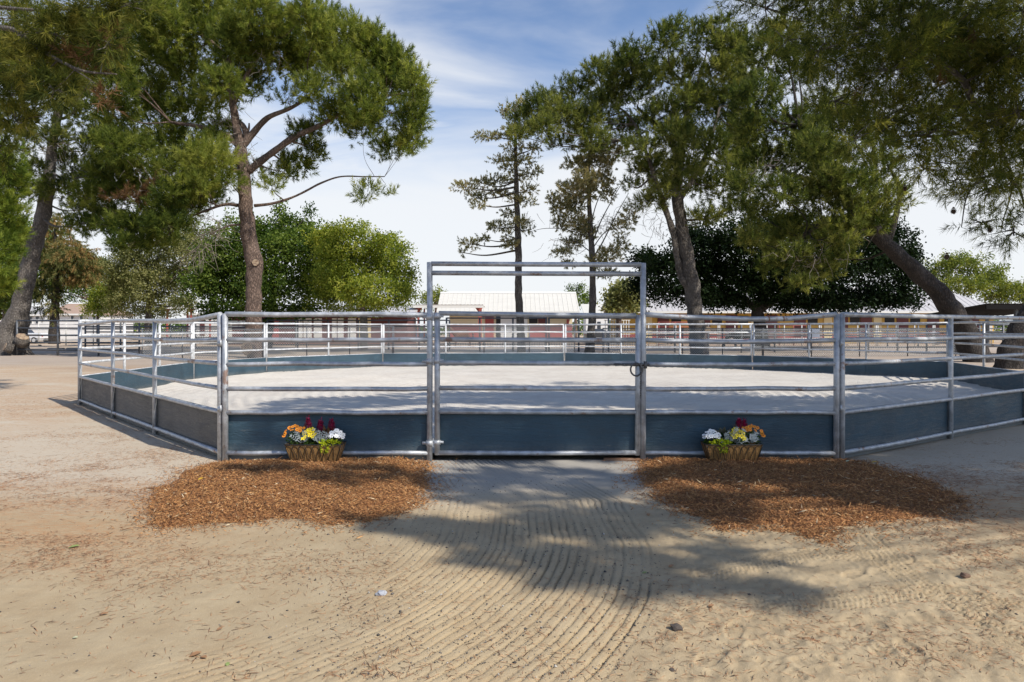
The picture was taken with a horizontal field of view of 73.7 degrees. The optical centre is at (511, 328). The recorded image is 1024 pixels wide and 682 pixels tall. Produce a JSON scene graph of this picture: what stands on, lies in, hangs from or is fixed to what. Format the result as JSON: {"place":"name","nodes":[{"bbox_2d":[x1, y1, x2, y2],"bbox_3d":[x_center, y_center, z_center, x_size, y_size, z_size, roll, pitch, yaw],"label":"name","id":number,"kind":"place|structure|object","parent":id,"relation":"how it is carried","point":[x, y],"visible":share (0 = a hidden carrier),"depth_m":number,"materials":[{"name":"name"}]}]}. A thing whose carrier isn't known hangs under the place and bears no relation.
{"place":"outdoors","nodes":[
{"label":"outdoors","id":0,"kind":"place"},
{"bbox_2d":[0,305,48,340],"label":"white house","id":1,"kind":"structure","parent":0,"point":[33,316],"depth_m":90.00,"materials":[{"name":"grey metal"}]},
{"bbox_2d":[47,303,135,341],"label":"white house","id":2,"kind":"structure","parent":0,"point":[74,313],"depth_m":84.00,"materials":[{"name":"beige"}]},
{"bbox_2d":[183,302,233,336],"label":"white house","id":3,"kind":"structure","parent":0,"point":[204,335],"depth_m":80.00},
{"bbox_2d":[437,292,579,336],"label":"barn","id":4,"kind":"structure","parent":0,"point":[556,302],"depth_m":88.00,"materials":[{"name":"beige metal"}]},
{"bbox_2d":[485,319,493,336],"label":"door","id":5,"kind":"structure","parent":4,"relation":"in","point":[487,321],"depth_m":87.86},
{"bbox_2d":[501,319,526,336],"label":"sliding door","id":6,"kind":"structure","parent":4,"relation":"in","point":[503,321],"depth_m":87.89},
{"bbox_2d":[0,329,1023,681],"bbox_3d":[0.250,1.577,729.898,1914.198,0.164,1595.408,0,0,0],"label":"ground","id":7,"kind":"structure","parent":0,"point":[730,563],"depth_m":4.32,"materials":[{"name":"sand"}]},
{"bbox_2d":[0,264,16,319],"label":"shrub","id":8,"kind":"object","parent":7,"relation":"on","point":[5,302],"visible":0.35,"depth_m":49.26,"materials":[{"name":"green plant"}]},
{"bbox_2d":[0,136,41,296],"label":"young pine","id":9,"kind":"object","parent":7,"relation":"on","point":[14,231],"visible":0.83,"depth_m":26.49,"materials":[{"name":"green plant"}]},
{"bbox_2d":[28,330,47,341],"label":"pickup truck","id":10,"kind":"object","parent":7,"relation":"on","point":[35,338],"visible":0.34,"depth_m":72.96,"materials":[{"name":"white paint"}]},
{"bbox_2d":[14,212,111,343],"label":"deodar cedar","id":11,"kind":"object","parent":7,"relation":"on","point":[63,256],"visible":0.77,"depth_m":57.21,"materials":[{"name":"green plant"}]},
{"bbox_2d":[0,3,136,355],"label":"leaning pine","id":12,"kind":"object","parent":7,"relation":"on","point":[46,190],"visible":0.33,"depth_m":40.28,"materials":[{"name":"green plant"}]},
{"bbox_2d":[0,215,139,308],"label":"distant tree","id":13,"kind":"object","parent":7,"relation":"on","point":[72,291],"visible":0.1,"depth_m":109.08,"materials":[{"name":"green plant"}]},
{"bbox_2d":[16,320,139,355],"bbox_3d":[-25.417,0.557,40.000,7.283,2.146,0.116,0,0,0],"label":"pipe fence","id":14,"kind":"object","parent":7,"relation":"on","point":[98,328],"visible":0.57,"depth_m":39.96,"materials":[{"name":"metal"}]},
{"bbox_2d":[0,0,170,186],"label":"stone pine","id":15,"kind":"object","parent":7,"relation":"on","point":[77,50],"visible":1,"depth_m":14.01,"materials":[{"name":"green plant"}]},
{"bbox_2d":[28,319,143,344],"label":"pipe fence","id":16,"kind":"object","parent":7,"relation":"on","point":[65,324],"visible":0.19,"depth_m":65.97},
{"bbox_2d":[76,281,112,341],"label":"bright shrub tree","id":17,"kind":"object","parent":7,"relation":"on","point":[91,304],"visible":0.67,"depth_m":65.45,"materials":[{"name":"green plant"}]},
{"bbox_2d":[78,319,193,403],"bbox_3d":[-9.235,0.707,17.221,0.094,1.826,5.953,0,0,-4],"label":"pen panel","id":18,"kind":"object","parent":7,"relation":"on","point":[183,371],"visible":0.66,"depth_m":16.94,"materials":[{"name":"blue paint"}]},
{"bbox_2d":[78,312,221,460],"bbox_3d":[-6.242,0.709,11.207,0.093,1.822,8.215,0,0,-42],"label":"pen panel","id":19,"kind":"object","parent":7,"relation":"on","point":[196,426],"visible":0.98,"depth_m":10.14,"materials":[{"name":"blue paint"}]},
{"bbox_2d":[91,213,222,341],"bbox_3d":[-32.590,-4.641,62.042,13.629,12.084,8.810,0,0,19],"label":"olive tree","id":20,"kind":"object","parent":7,"relation":"on","point":[146,282],"visible":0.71,"depth_m":60.45,"materials":[{"name":"green plant"}]},
{"bbox_2d":[84,321,262,348],"bbox_3d":[-24.296,0.530,49.000,12.782,2.199,0.123,0,0,0],"label":"pipe fence","id":21,"kind":"object","parent":7,"relation":"on","point":[120,331],"visible":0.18,"depth_m":48.96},
{"bbox_2d":[165,306,210,342],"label":"shelter","id":22,"kind":"object","parent":7,"relation":"on","point":[187,316],"visible":0.11,"depth_m":71.92,"materials":[{"name":"grey metal"}]},
{"bbox_2d":[142,329,262,357],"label":"chain link fence","id":23,"kind":"object","parent":7,"relation":"on","point":[178,349],"visible":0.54,"depth_m":36.00,"materials":[{"name":"silver metal"}]},
{"bbox_2d":[193,322,265,378],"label":"pen panel","id":24,"kind":"object","parent":7,"relation":"on","point":[203,370],"visible":0.62,"depth_m":21.73,"materials":[{"name":"blue paint"}]},
{"bbox_2d":[170,322,296,346],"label":"pipe fence","id":25,"kind":"object","parent":7,"relation":"on","point":[236,328],"visible":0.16,"depth_m":59.98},
{"bbox_2d":[56,0,436,357],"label":"stone pine","id":26,"kind":"object","parent":7,"relation":"on","point":[191,178],"visible":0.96,"depth_m":36.31,"materials":[{"name":"green plant"}]},
{"bbox_2d":[169,197,341,347],"bbox_3d":[-18.803,-4.426,51.591,13.925,11.801,10.024,0,0,0],"label":"dark broadleaf tree","id":27,"kind":"object","parent":7,"relation":"on","point":[287,242],"visible":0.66,"depth_m":50.48,"materials":[{"name":"green plant"}]},
{"bbox_2d":[77,456,465,546],"bbox_3d":[-2.209,1.523,6.543,3.515,0.164,3.227,0,0,0],"label":"mulch bed","id":28,"kind":"object","parent":7,"relation":"on","point":[230,491],"visible":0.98,"depth_m":6.40,"materials":[{"name":"brown wood"}]},
{"bbox_2d":[284,441,346,462],"bbox_3d":[-2.293,1.442,7.964,0.677,0.226,0.260,0,0,0],"label":"flower trough","id":29,"kind":"object","parent":28,"relation":"on","point":[303,452],"visible":0.86,"depth_m":7.86,"materials":[{"name":"brown wicker"}]},
{"bbox_2d":[282,424,304,443],"bbox_3d":[-2.539,1.265,7.968,0.247,0.303,0.207,0,0,20],"label":"marigold","id":30,"kind":"object","parent":29,"relation":"in","point":[298,428],"visible":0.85,"depth_m":7.94,"materials":[{"name":"orange plant"}]},
{"bbox_2d":[289,431,309,442],"bbox_3d":[-2.457,1.251,7.901,0.241,0.159,0.054,0,0,10],"label":"dusty miller","id":31,"kind":"object","parent":29,"relation":"in","point":[299,437],"visible":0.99,"depth_m":7.91,"materials":[{"name":"silver plant"}]},
{"bbox_2d":[301,427,316,443],"bbox_3d":[-2.347,1.271,7.936,0.200,0.261,0.216,0,0,-15],"label":"pansy","id":32,"kind":"object","parent":29,"relation":"in","point":[309,435],"visible":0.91,"depth_m":7.90,"materials":[{"name":"yellow plant"}]},
{"bbox_2d":[302,415,315,443],"bbox_3d":[-2.388,1.184,7.997,0.176,0.352,0.188,0,0,-42],"label":"celosia","id":33,"kind":"object","parent":29,"relation":"in","point":[308,424],"visible":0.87,"depth_m":8.00,"materials":[{"name":"red plant"}]},
{"bbox_2d":[310,428,328,442],"bbox_3d":[-2.225,1.240,7.892,0.234,0.181,0.050,0,0,8],"label":"dusty miller","id":34,"kind":"object","parent":29,"relation":"in","point":[319,437],"visible":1,"depth_m":7.90,"materials":[{"name":"silver plant"}]},
{"bbox_2d":[315,417,327,436],"bbox_3d":[-2.240,1.199,8.001,0.214,0.322,0.137,0,0,-11],"label":"celosia","id":35,"kind":"object","parent":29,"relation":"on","point":[320,424],"visible":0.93,"depth_m":8.00,"materials":[{"name":"red plant"}]},
{"bbox_2d":[318,426,340,443],"bbox_3d":[-2.141,1.265,7.977,0.241,0.280,0.204,0,0,-43],"label":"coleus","id":36,"kind":"object","parent":29,"relation":"in","point":[327,430],"visible":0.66,"depth_m":7.96,"materials":[{"name":"brown plant"}]},
{"bbox_2d":[319,438,340,453],"bbox_3d":[-2.099,1.351,7.869,0.266,0.186,0.135,0,0,0],"label":"stonecrop","id":37,"kind":"object","parent":29,"relation":"in","point":[331,441],"visible":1,"depth_m":7.85,"materials":[{"name":"green plant"}]},
{"bbox_2d":[327,428,344,443],"bbox_3d":[-2.046,1.277,7.955,0.236,0.234,0.214,0,0,0],"label":"garden geranium","id":38,"kind":"object","parent":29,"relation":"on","point":[336,435],"visible":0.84,"depth_m":7.91,"materials":[{"name":"white plant"}]},
{"bbox_2d":[228,306,417,344],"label":"red stable","id":39,"kind":"structure","parent":7,"relation":"on","point":[358,318],"depth_m":66.00,"materials":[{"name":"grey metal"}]},
{"bbox_2d":[303,318,311,337],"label":"door","id":40,"kind":"structure","parent":39,"relation":"in","point":[310,328],"depth_m":65.90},
{"bbox_2d":[314,318,321,337],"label":"door","id":41,"kind":"structure","parent":39,"relation":"in","point":[319,329],"depth_m":65.90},
{"bbox_2d":[338,318,343,337],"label":"door","id":42,"kind":"structure","parent":39,"relation":"in","point":[342,328],"depth_m":65.90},
{"bbox_2d":[348,318,355,337],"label":"door","id":43,"kind":"structure","parent":39,"relation":"in","point":[351,329],"depth_m":65.90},
{"bbox_2d":[266,323,381,371],"bbox_3d":[-6.781,0.708,25.242,0.091,1.824,5.059,0,0,40],"label":"pen panel","id":44,"kind":"object","parent":7,"relation":"on","point":[375,357],"visible":0.78,"depth_m":25.02,"materials":[{"name":"blue paint"}]},
{"bbox_2d":[222,312,427,460],"bbox_3d":[-2.224,0.708,8.172,2.477,1.825,0.090,0,0,0],"label":"pen panel","id":45,"kind":"object","parent":7,"relation":"on","point":[251,434],"visible":0.91,"depth_m":8.20,"materials":[{"name":"blue paint"}]},
{"bbox_2d":[265,326,392,356],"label":"chain link fence","id":46,"kind":"object","parent":7,"relation":"on","point":[326,335],"visible":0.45,"depth_m":36.00,"materials":[{"name":"silver metal"}]},
{"bbox_2d":[267,320,449,349],"bbox_3d":[-11.250,0.480,50.000,13.457,2.299,0.123,0,0,0],"label":"pipe fence","id":47,"kind":"object","parent":7,"relation":"on","point":[358,344],"visible":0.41,"depth_m":49.96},
{"bbox_2d":[296,215,422,349],"bbox_3d":[-10.473,-3.235,46.786,9.016,9.338,8.253,0,0,0],"label":"yellow green tree","id":48,"kind":"object","parent":7,"relation":"on","point":[365,277],"visible":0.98,"depth_m":45.65,"materials":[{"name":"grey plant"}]},
{"bbox_2d":[418,284,445,312],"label":"distant tree","id":49,"kind":"object","parent":7,"relation":"on","point":[435,295],"visible":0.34,"depth_m":119.78,"materials":[{"name":"plant"}]},
{"bbox_2d":[410,304,483,342],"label":"shelter","id":50,"kind":"object","parent":7,"relation":"on","point":[478,307],"visible":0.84,"depth_m":69.50,"materials":[{"name":"grey metal"}]},
{"bbox_2d":[444,325,473,345],"bbox_3d":[-4.795,0.617,61.915,2.795,1.880,0.720,0,0,-20],"label":"horse","id":51,"kind":"object","parent":7,"relation":"on","point":[461,334],"visible":0.32,"depth_m":61.73},
{"bbox_2d":[383,324,563,365],"bbox_3d":[-1.505,0.710,27.538,7.322,1.821,0.091,0,0,-5],"label":"pen panel","id":52,"kind":"object","parent":7,"relation":"on","point":[445,356],"visible":0.66,"depth_m":27.52,"materials":[{"name":"blue paint"}]},
{"bbox_2d":[393,326,574,357],"bbox_3d":[-1.470,0.740,36.000,9.600,1.780,0.060,0,0,0],"label":"chain link fence","id":53,"kind":"object","parent":7,"relation":"on","point":[483,348],"visible":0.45,"depth_m":36.00,"materials":[{"name":"silver metal"}]},
{"bbox_2d":[449,93,543,352],"bbox_3d":[-0.934,-6.413,43.551,6.170,17.688,4.325,0,0,0],"label":"sparse cypress","id":54,"kind":"object","parent":7,"relation":"on","point":[517,220],"visible":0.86,"depth_m":43.48,"materials":[{"name":"green plant"}]},
{"bbox_2d":[446,317,546,351],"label":"pipe fence","id":55,"kind":"object","parent":7,"relation":"on","point":[512,318],"visible":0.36,"depth_m":45.96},
{"bbox_2d":[0,477,1022,681],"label":"pebbles","id":56,"kind":"object","parent":7,"relation":"on","point":[498,674],"visible":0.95,"depth_m":3.74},
{"bbox_2d":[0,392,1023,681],"bbox_3d":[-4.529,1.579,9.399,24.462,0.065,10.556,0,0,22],"label":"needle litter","id":57,"kind":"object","parent":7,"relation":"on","point":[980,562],"visible":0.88,"depth_m":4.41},
{"bbox_2d":[422,261,648,460],"bbox_3d":[0.280,0.417,8.148,2.701,2.446,0.123,0,0,0],"label":"gateway","id":58,"kind":"object","parent":7,"relation":"on","point":[528,432],"visible":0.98,"depth_m":8.14,"materials":[{"name":"blue paint"}]},
{"bbox_2d":[133,319,1007,334],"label":"wood","id":59,"kind":"object","parent":7,"relation":"on","point":[581,327],"visible":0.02,"depth_m":162.93,"materials":[{"name":"brown plant"}]},
{"bbox_2d":[564,280,599,336],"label":"distant tree","id":60,"kind":"object","parent":7,"relation":"on","point":[582,299],"visible":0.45,"depth_m":125.10,"materials":[{"name":"green plant"}]},
{"bbox_2d":[530,138,640,352],"bbox_3d":[4.385,-4.856,41.213,6.705,14.335,4.296,0,0,0],"label":"sparse cypress","id":61,"kind":"object","parent":7,"relation":"on","point":[587,184],"visible":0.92,"depth_m":41.21,"materials":[{"name":"green plant"}]},
{"bbox_2d":[548,317,634,351],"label":"pipe fence","id":62,"kind":"object","parent":7,"relation":"on","point":[578,344],"visible":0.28,"depth_m":45.96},
{"bbox_2d":[604,320,629,336],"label":"bar pen","id":63,"kind":"object","parent":7,"relation":"on","point":[605,334],"visible":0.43,"depth_m":69.97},
{"bbox_2d":[597,271,650,336],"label":"distant tree","id":64,"kind":"object","parent":7,"relation":"on","point":[617,300],"visible":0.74,"depth_m":67.30,"materials":[{"name":"green plant"}]},
{"bbox_2d":[503,6,772,354],"bbox_3d":[7.525,-7.865,39.592,16.265,20.757,8.960,0,0,0],"label":"stone pine","id":65,"kind":"object","parent":7,"relation":"on","point":[630,66],"visible":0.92,"depth_m":38.25,"materials":[{"name":"green plant"}]},
{"bbox_2d":[565,323,751,369],"bbox_3d":[5.495,0.707,26.489,7.243,1.827,0.091,0,0,23],"label":"pen panel","id":66,"kind":"object","parent":7,"relation":"on","point":[621,356],"visible":0.68,"depth_m":26.17,"materials":[{"name":"blue paint"}]},
{"bbox_2d":[648,323,674,345],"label":"stall fence","id":67,"kind":"object","parent":7,"relation":"on","point":[660,333],"visible":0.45,"depth_m":61.96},
{"bbox_2d":[658,322,688,345],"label":"red gate","id":68,"kind":"structure","parent":7,"relation":"on","point":[670,331],"depth_m":63.97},
{"bbox_2d":[670,623,682,630],"bbox_3d":[0.861,1.563,3.574,0.062,0.035,0.054,0,0,0],"label":"rock","id":69,"kind":"object","parent":7,"relation":"on","point":[676,627],"visible":1,"depth_m":3.56,"materials":[{"name":"grey"}]},
{"bbox_2d":[602,328,762,355],"bbox_3d":[9.500,0.790,38.000,8.927,1.680,0.060,0,0,0],"label":"chain link fence","id":70,"kind":"object","parent":7,"relation":"on","point":[677,349],"visible":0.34,"depth_m":38.00,"materials":[{"name":"silver metal"}]},
{"bbox_2d":[646,324,807,352],"bbox_3d":[13.713,0.657,44.000,10.823,1.946,0.116,0,0,0],"label":"pipe fence","id":71,"kind":"object","parent":7,"relation":"on","point":[708,335],"visible":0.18,"depth_m":43.97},
{"bbox_2d":[723,331,752,345],"bbox_3d":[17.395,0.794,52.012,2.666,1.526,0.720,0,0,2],"label":"picnic table","id":72,"kind":"object","parent":7,"relation":"on","point":[727,337],"visible":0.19,"depth_m":51.77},
{"bbox_2d":[645,312,839,459],"bbox_3d":[2.738,0.707,8.172,2.351,1.826,0.090,0,0,0],"label":"pen panel","id":73,"kind":"object","parent":7,"relation":"on","point":[802,434],"visible":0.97,"depth_m":8.16,"materials":[{"name":"blue paint"}]},
{"bbox_2d":[623,207,933,350],"bbox_3d":[19.725,-3.567,47.845,23.401,10.391,11.001,0,0,0],"label":"mulberry tree","id":74,"kind":"object","parent":7,"relation":"on","point":[718,272],"visible":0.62,"depth_m":46.34,"materials":[{"name":"green plant"}]},
{"bbox_2d":[766,325,819,345],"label":"stall fence","id":75,"kind":"object","parent":7,"relation":"on","point":[789,333],"visible":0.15,"depth_m":61.96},
{"bbox_2d":[601,454,1022,554],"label":"mulch bed","id":76,"kind":"object","parent":7,"relation":"on","point":[811,497],"visible":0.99,"depth_m":6.32,"materials":[{"name":"brown wood"}]},
{"bbox_2d":[700,441,763,462],"bbox_3d":[2.563,1.442,7.964,0.677,0.226,0.260,0,0,0],"label":"flower trough","id":77,"kind":"object","parent":76,"relation":"on","point":[750,451],"visible":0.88,"depth_m":7.86,"materials":[{"name":"brown wicker"}]},
{"bbox_2d":[702,429,720,443],"bbox_3d":[2.321,1.285,7.955,0.241,0.242,0.215,0,0,0],"label":"garden geranium","id":78,"kind":"object","parent":77,"relation":"in","point":[710,434],"visible":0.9,"depth_m":7.91,"materials":[{"name":"white plant"}]},
{"bbox_2d":[709,437,731,452],"bbox_3d":[2.407,1.345,7.868,0.282,0.187,0.136,0,0,0],"label":"stonecrop","id":79,"kind":"object","parent":77,"relation":"in","point":[726,442],"visible":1,"depth_m":7.86,"materials":[{"name":"green plant"}]},
{"bbox_2d":[711,427,730,443],"bbox_3d":[2.449,1.263,7.985,0.244,0.244,0.224,0,0,-41],"label":"coleus","id":80,"kind":"object","parent":77,"relation":"in","point":[723,430],"visible":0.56,"depth_m":7.98,"materials":[{"name":"plant"}]},
{"bbox_2d":[730,418,742,435],"bbox_3d":[2.669,1.195,7.990,0.212,0.330,0.183,0,0,0],"label":"celosia","id":81,"kind":"object","parent":77,"relation":"in","point":[739,421],"visible":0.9,"depth_m":8.00,"materials":[{"name":"red plant"}]},
{"bbox_2d":[727,427,747,443],"bbox_3d":[2.604,1.228,7.887,0.240,0.216,0.072,0,0,-14],"label":"dusty miller","id":82,"kind":"object","parent":77,"relation":"in","point":[735,440],"visible":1,"depth_m":7.90,"materials":[{"name":"plant"}]},
{"bbox_2d":[730,427,745,443],"bbox_3d":[2.614,1.278,7.929,0.202,0.266,0.212,0,0,0],"label":"pansy","id":83,"kind":"object","parent":77,"relation":"in","point":[739,435],"visible":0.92,"depth_m":7.88,"materials":[{"name":"yellow plant"}]},
{"bbox_2d":[742,432,758,442],"bbox_3d":[2.758,1.257,7.903,0.204,0.146,0.032,0,0,2],"label":"dusty miller","id":84,"kind":"object","parent":77,"relation":"in","point":[753,436],"visible":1,"depth_m":7.90,"materials":[{"name":"plant"}]},
{"bbox_2d":[742,424,765,443],"bbox_3d":[2.809,1.254,7.976,0.274,0.287,0.209,0,0,0],"label":"marigold","id":85,"kind":"object","parent":77,"relation":"in","point":[747,428],"visible":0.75,"depth_m":7.94,"materials":[{"name":"orange plant"}]},
{"bbox_2d":[753,322,947,377],"bbox_3d":[10.917,0.707,22.691,0.094,1.826,6.324,0,0,-41],"label":"pen panel","id":86,"kind":"object","parent":7,"relation":"on","point":[934,369],"visible":0.73,"depth_m":22.00,"materials":[{"name":"blue paint"}]},
{"bbox_2d":[717,4,994,362],"bbox_3d":[16.162,-6.966,32.477,13.551,18.849,7.569,0,0,0],"label":"leaning pine","id":87,"kind":"object","parent":7,"relation":"on","point":[868,217],"visible":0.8,"depth_m":31.56,"materials":[{"name":"green plant"}]},
{"bbox_2d":[763,328,955,356],"bbox_3d":[19.348,0.790,38.000,10.763,1.680,0.060,0,0,0],"label":"chain link fence","id":88,"kind":"object","parent":7,"relation":"on","point":[862,343],"visible":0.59,"depth_m":38.00,"materials":[{"name":"silver metal"}]},
{"bbox_2d":[707,0,1023,262],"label":"stone pine","id":89,"kind":"object","parent":7,"relation":"on","point":[964,50],"visible":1,"depth_m":11.02,"materials":[{"name":"green plant"}]},
{"bbox_2d":[810,324,956,352],"bbox_3d":[23.907,0.657,44.000,9.503,1.946,0.116,0,0,0],"label":"pipe fence","id":90,"kind":"object","parent":7,"relation":"on","point":[897,346],"visible":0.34,"depth_m":43.96,"materials":[{"name":"metal"}]},
{"bbox_2d":[839,312,1023,459],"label":"pen panel","id":91,"kind":"object","parent":7,"relation":"on","point":[867,430],"visible":0.98,"depth_m":9.34,"materials":[{"name":"blue paint"}]},
{"bbox_2d":[887,323,1009,345],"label":"pipe fence","id":92,"kind":"object","parent":7,"relation":"on","point":[979,328],"visible":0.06,"depth_m":57.95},
{"bbox_2d":[918,247,1023,303],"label":"distant tree","id":93,"kind":"object","parent":7,"relation":"on","point":[983,282],"visible":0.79,"depth_m":113.49,"materials":[{"name":"plant"}]},
{"bbox_2d":[929,303,1022,351],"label":"shelter","id":94,"kind":"object","parent":7,"relation":"on","point":[996,309],"visible":0.5,"depth_m":42.43,"materials":[{"name":"metal"}]},
{"bbox_2d":[953,320,1023,389],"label":"pen panel","id":95,"kind":"object","parent":7,"relation":"on","point":[1009,382],"visible":0.68,"depth_m":17.39,"materials":[{"name":"blue paint"}]},
{"bbox_2d":[976,324,1008,346],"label":"pipe fence","id":96,"kind":"object","parent":7,"relation":"on","point":[1002,325],"visible":0.27,"depth_m":37.96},
{"bbox_2d":[993,303,1023,368],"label":"stone pine","id":97,"kind":"object","parent":7,"relation":"on","point":[1004,363],"visible":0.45,"depth_m":26.73,"materials":[{"name":"brown plant"}]},
{"bbox_2d":[1010,276,1023,303],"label":"distant tree","id":98,"kind":"object","parent":7,"relation":"on","point":[1020,299],"visible":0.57,"depth_m":113.60,"materials":[{"name":"plant"}]},
{"bbox_2d":[0,0,1023,329],"label":"sky","id":99,"kind":"structure","parent":0,"point":[481,53],"materials":[{"name":"blue"}]},
{"bbox_2d":[99,365,1002,452],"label":"sand","id":100,"kind":"structure","parent":0,"point":[393,376],"depth_m":16.70,"materials":[{"name":"sand"}]},
{"bbox_2d":[581,304,607,336],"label":"shed","id":101,"kind":"structure","parent":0,"point":[585,308],"depth_m":110.33,"materials":[{"name":"beige metal"}]},
{"bbox_2d":[604,287,993,342],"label":"long barn","id":102,"kind":"structure","parent":0,"point":[931,307],"depth_m":73.95,"materials":[{"name":"white metal roofing"},{"name":"yellow painted wall"},{"name":"red painted doors"}]},
{"bbox_2d":[646,317,651,337],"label":"door","id":103,"kind":"structure","parent":102,"relation":"in","point":[648,319],"depth_m":73.90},
{"bbox_2d":[658,318,668,337],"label":"stall door","id":104,"kind":"structure","parent":102,"relation":"in","point":[659,319],"depth_m":73.88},
{"bbox_2d":[726,315,737,331],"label":"stall door","id":105,"kind":"structure","parent":102,"relation":"in","point":[727,326],"depth_m":73.88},
{"bbox_2d":[766,315,777,337],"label":"stall door","id":106,"kind":"structure","parent":102,"relation":"in","point":[768,326],"depth_m":73.88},
{"bbox_2d":[794,315,805,337],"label":"stall door","id":107,"kind":"structure","parent":102,"relation":"in","point":[797,321],"depth_m":73.88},
{"bbox_2d":[824,317,831,337],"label":"door","id":108,"kind":"structure","parent":102,"relation":"in","point":[826,320],"depth_m":73.90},
{"bbox_2d":[860,317,871,336],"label":"stall door","id":109,"kind":"structure","parent":102,"relation":"in","point":[862,319],"depth_m":73.88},
{"bbox_2d":[873,318,881,336],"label":"door","id":110,"kind":"structure","parent":102,"relation":"in","point":[875,320],"depth_m":73.90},
{"bbox_2d":[897,318,908,336],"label":"stall door","id":111,"kind":"structure","parent":102,"relation":"in","point":[898,319],"depth_m":73.88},
{"bbox_2d":[927,319,938,336],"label":"stall door","id":112,"kind":"structure","parent":102,"relation":"in","point":[928,320],"depth_m":73.88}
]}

